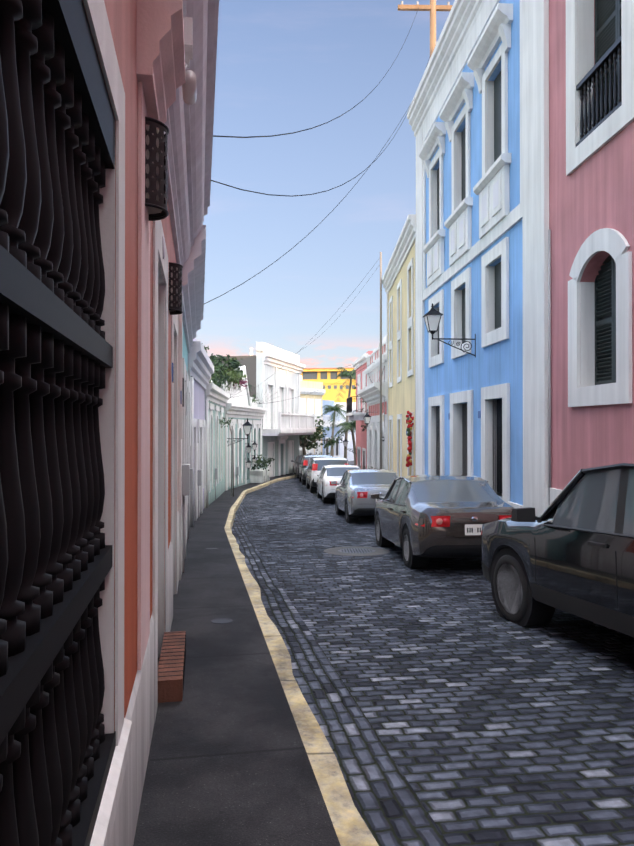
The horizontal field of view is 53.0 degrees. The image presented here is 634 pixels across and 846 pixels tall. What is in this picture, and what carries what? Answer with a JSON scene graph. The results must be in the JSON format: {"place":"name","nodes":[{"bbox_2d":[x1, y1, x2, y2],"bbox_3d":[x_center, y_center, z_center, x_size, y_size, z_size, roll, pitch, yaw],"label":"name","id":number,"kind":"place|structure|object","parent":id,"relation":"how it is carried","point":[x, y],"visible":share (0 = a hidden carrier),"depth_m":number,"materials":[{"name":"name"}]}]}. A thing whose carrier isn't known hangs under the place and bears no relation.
{"place":"outdoors","nodes":[
{"label":"outdoors","id":0,"kind":"place"},
{"bbox_2d":[133,464,353,845],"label":"sidewalk","id":1,"kind":"structure","parent":0,"point":[228,764],"depth_m":3.60,"materials":[{"name":"concrete"}]},
{"bbox_2d":[206,548,232,623],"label":"utility covers","id":2,"kind":"object","parent":1,"relation":"on","point":[221,621],"visible":1,"depth_m":6.26,"materials":[{"name":"grey metal"}]},
{"bbox_2d":[219,417,233,496],"bbox_3d":[-3.657,1.382,26.154,0.555,3.283,0.980,0,0,31],"label":"sapling tree","id":3,"kind":"object","parent":1,"relation":"on","point":[232,453],"visible":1,"depth_m":26.11,"materials":[{"name":"green plant"}]},
{"bbox_2d":[224,461,353,842],"bbox_3d":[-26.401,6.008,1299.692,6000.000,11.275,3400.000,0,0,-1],"label":"ground","id":4,"kind":"structure","parent":0,"point":[350,462],"depth_m":6.15,"materials":[{"name":"grey"}]},
{"bbox_2d":[82,0,218,845],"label":"building","id":5,"kind":"structure","parent":4,"relation":"on","point":[139,47],"depth_m":2.90,"materials":[{"name":"pink paint"}]},
{"bbox_2d":[0,0,115,845],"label":"window grille","id":6,"kind":"object","parent":5,"relation":"attached to","point":[57,160],"visible":1,"depth_m":1.40,"materials":[{"name":"black metal"}]},
{"bbox_2d":[145,117,168,220],"bbox_3d":[-0.810,-1.273,3.213,0.124,0.436,0.246,0,0,-10],"label":"sconce","id":7,"kind":"object","parent":5,"relation":"attached to","point":[156,171],"visible":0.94,"depth_m":3.13,"materials":[{"name":"black metal"}]},
{"bbox_2d":[169,262,182,314],"bbox_3d":[-1.304,-1.239,5.888,0.124,0.436,0.246,0,0,-10],"label":"sconce","id":8,"kind":"object","parent":5,"relation":"attached to","point":[175,288],"visible":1,"depth_m":5.80,"materials":[{"name":"black metal"}]},
{"bbox_2d":[182,17,196,104],"bbox_3d":[-0.781,-2.057,3.592,0.210,0.368,0.336,0,0,-1],"label":"security light","id":9,"kind":"object","parent":5,"relation":"attached to","point":[189,91],"visible":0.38,"depth_m":3.56,"materials":[{"name":"white plastic"}]},
{"bbox_2d":[178,225,205,579],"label":"building","id":10,"kind":"structure","parent":4,"relation":"on","point":[190,318],"depth_m":9.29,"materials":[{"name":"grey"}]},
{"bbox_2d":[188,338,213,520],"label":"building","id":11,"kind":"structure","parent":4,"relation":"on","point":[200,368],"depth_m":17.88,"materials":[{"name":"purple"}]},
{"bbox_2d":[190,377,208,526],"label":"downpipes","id":12,"kind":"object","parent":11,"relation":"attached to","point":[192,454],"visible":0.71,"depth_m":15.21,"materials":[{"name":"white metal"}]},
{"bbox_2d":[205,365,269,504],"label":"building","id":13,"kind":"structure","parent":4,"relation":"on","point":[240,409],"depth_m":30.59,"materials":[{"name":"grey"}]},
{"bbox_2d":[202,343,277,403],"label":"roof garden plants","id":14,"kind":"object","parent":13,"relation":"on","point":[230,373],"visible":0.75,"depth_m":30.14,"materials":[{"name":"green plant"}]},
{"bbox_2d":[227,418,252,445],"bbox_3d":[-3.633,0.462,29.507,1.291,1.366,0.472,0,0,-1],"label":"street lamp","id":15,"kind":"object","parent":13,"relation":"on","point":[247,426],"visible":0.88,"depth_m":29.40,"materials":[{"name":"black metal"}]},
{"bbox_2d":[245,440,257,470],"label":"street lamps","id":16,"kind":"object","parent":13,"relation":"attached to","point":[248,449],"visible":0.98,"depth_m":33.58,"materials":[{"name":"black metal"}]},
{"bbox_2d":[251,454,274,470],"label":"planter bushes","id":17,"kind":"object","parent":13,"relation":"on","point":[260,462],"visible":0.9,"depth_m":35.28,"materials":[{"name":"green plant"}]},
{"bbox_2d":[204,7,432,403],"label":"overhead wires","id":18,"kind":"object","parent":13,"relation":"attached to","point":[308,194],"visible":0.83,"depth_m":14.24,"materials":[{"name":"black"}]},
{"bbox_2d":[213,342,315,476],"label":"white building","id":19,"kind":"structure","parent":4,"relation":"on","point":[285,423],"depth_m":40.51,"materials":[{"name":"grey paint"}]},
{"bbox_2d":[291,455,301,478],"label":"sedan car","id":20,"kind":"object","parent":4,"relation":"on","point":[296,467],"visible":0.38,"depth_m":41.01,"materials":[{"name":"black metal"}]},
{"bbox_2d":[250,348,355,402],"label":"building","id":21,"kind":"structure","parent":4,"relation":"on","point":[326,377],"depth_m":259.94,"materials":[{"name":"yellow paint"}]},
{"bbox_2d":[299,413,342,454],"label":"broadleaf tree","id":22,"kind":"object","parent":4,"relation":"on","point":[304,442],"visible":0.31,"depth_m":46.94,"materials":[{"name":"green plant"}]},
{"bbox_2d":[320,404,345,456],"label":"palm","id":23,"kind":"object","parent":4,"relation":"on","point":[327,409],"visible":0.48,"depth_m":57.84,"materials":[{"name":"green plant"}]},
{"bbox_2d":[299,335,386,460],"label":"house walls","id":24,"kind":"structure","parent":4,"relation":"on","point":[312,402],"depth_m":62.70,"materials":[{"name":"white paint"}]},
{"bbox_2d":[346,351,372,468],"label":"building","id":25,"kind":"structure","parent":4,"relation":"on","point":[358,416],"depth_m":39.99,"materials":[{"name":"pink"}]},
{"bbox_2d":[343,437,355,453],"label":"street lamp","id":26,"kind":"object","parent":25,"relation":"attached to","point":[345,442],"visible":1,"depth_m":42.78,"materials":[{"name":"black metal"}]},
{"bbox_2d":[172,229,550,572],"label":"drainpipes","id":27,"kind":"object","parent":4,"relation":"on","point":[187,478],"visible":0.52,"depth_m":10.59,"materials":[{"name":"grey metal"}]},
{"bbox_2d":[357,336,386,468],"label":"building","id":28,"kind":"structure","parent":4,"relation":"on","point":[369,394],"depth_m":33.35,"materials":[{"name":"pink"}]},
{"bbox_2d":[363,409,370,426],"bbox_3d":[2.749,-0.262,32.631,0.738,0.906,0.929,0,0,-1],"label":"street lamp","id":29,"kind":"object","parent":28,"relation":"attached to","point":[367,417],"visible":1,"depth_m":32.26,"materials":[{"name":"white glass"}]},
{"bbox_2d":[382,214,415,476],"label":"yellow building","id":30,"kind":"structure","parent":4,"relation":"on","point":[398,280],"depth_m":24.47,"materials":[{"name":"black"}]},
{"bbox_2d":[380,252,381,468],"bbox_3d":[2.961,-2.320,29.463,0.092,11.210,0.092,0,0,21],"label":"service pole","id":31,"kind":"object","parent":30,"relation":"attached to","point":[380,360],"visible":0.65,"depth_m":29.43,"materials":[{"name":"grey metal"}]},
{"bbox_2d":[406,411,413,466],"bbox_3d":[3.144,0.542,21.471,0.273,1.915,0.360,0,0,-1],"label":"door garland","id":32,"kind":"object","parent":30,"relation":"attached to","point":[409,437],"depth_m":21.37,"materials":[{"name":"red plant"}]},
{"bbox_2d":[398,0,452,57],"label":"utility pole","id":33,"kind":"object","parent":4,"relation":"on","point":[432,7],"visible":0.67,"depth_m":22.46,"materials":[{"name":"brown wood"}]},
{"bbox_2d":[407,0,548,515],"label":"blue building","id":34,"kind":"structure","parent":4,"relation":"on","point":[478,115],"depth_m":13.76,"materials":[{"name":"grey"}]},
{"bbox_2d":[423,303,475,357],"bbox_3d":[3.045,-2.123,14.538,1.218,1.240,0.410,0,0,-1],"label":"street lamp","id":35,"kind":"object","parent":34,"relation":"attached to","point":[432,317],"visible":1,"depth_m":14.48,"materials":[{"name":"black metal"}]},
{"bbox_2d":[481,462,633,636],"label":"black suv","id":36,"kind":"object","parent":4,"relation":"on","point":[570,549],"visible":1,"depth_m":5.78,"materials":[{"name":"black metal"}]},
{"bbox_2d":[548,0,633,505],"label":"pink building","id":37,"kind":"structure","parent":4,"relation":"on","point":[591,135],"depth_m":9.47,"materials":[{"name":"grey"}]},
{"bbox_2d":[195,0,454,367],"label":"sky","id":38,"kind":"structure","parent":0,"point":[283,66],"materials":[{"name":"blue"}]},
{"bbox_2d":[353,383,379,468],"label":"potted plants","id":39,"kind":"object","parent":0,"point":[363,401],"visible":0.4,"depth_m":37.83,"materials":[{"name":"green plant"}]},
{"bbox_2d":[231,479,633,845],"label":"road","id":40,"kind":"structure","parent":0,"point":[490,725],"depth_m":4.95,"materials":[{"name":"grey stone"}]},
{"bbox_2d":[225,475,378,845],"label":"kerb","id":41,"kind":"structure","parent":40,"relation":"on","point":[350,826],"depth_m":3.69,"materials":[{"name":"paint"}]},
{"bbox_2d":[295,455,331,484],"bbox_3d":[-0.116,2.673,36.773,2.282,1.754,4.488,0,0,-1],"label":"suv","id":42,"kind":"object","parent":40,"relation":"on","point":[302,471],"visible":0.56,"depth_m":35.02,"materials":[{"name":"white metal"}]},
{"bbox_2d":[302,457,348,492],"bbox_3d":[0.427,2.547,31.589,2.332,1.789,4.571,0,0,-1],"label":"white suv","id":43,"kind":"object","parent":40,"relation":"on","point":[316,464],"visible":0.56,"depth_m":29.63,"materials":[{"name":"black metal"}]},
{"bbox_2d":[313,465,359,502],"bbox_3d":[0.892,2.486,26.095,2.087,1.580,4.432,0,0,-1],"label":"white sedan car","id":44,"kind":"object","parent":40,"relation":"on","point":[326,488],"visible":0.38,"depth_m":24.80,"materials":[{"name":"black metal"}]},
{"bbox_2d":[232,477,449,845],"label":"gutter","id":45,"kind":"object","parent":40,"relation":"on","point":[390,807],"visible":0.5,"depth_m":4.04,"materials":[{"name":"grey stone"}]},
{"bbox_2d":[328,420,355,464],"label":"short palm","id":46,"kind":"object","parent":40,"relation":"on","point":[349,425],"visible":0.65,"depth_m":46.83,"materials":[{"name":"green plant"}]},
{"bbox_2d":[335,367,355,458],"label":"tall palm","id":47,"kind":"object","parent":40,"relation":"on","point":[346,374],"visible":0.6,"depth_m":49.52,"materials":[{"name":"green plant"}]},
{"bbox_2d":[324,546,389,555],"bbox_3d":[0.761,2.451,12.180,1.280,0.075,1.278,0,0,-1],"label":"manhole cover","id":48,"kind":"object","parent":40,"relation":"on","point":[356,551],"visible":1,"depth_m":12.07,"materials":[{"name":"grey metal"}]},
{"bbox_2d":[331,469,397,522],"bbox_3d":[1.489,2.170,19.117,2.077,1.614,4.377,0,0,-1],"label":"car","id":49,"kind":"object","parent":40,"relation":"on","point":[355,489],"visible":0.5,"depth_m":17.68,"materials":[{"name":"silver metal"}]},
{"bbox_2d":[370,474,514,568],"bbox_3d":[2.116,1.747,11.757,2.087,1.632,4.603,0,0,-1],"label":"car","id":50,"kind":"object","parent":40,"relation":"on","point":[420,520],"visible":0.81,"depth_m":10.12,"materials":[{"name":"grey metal"}]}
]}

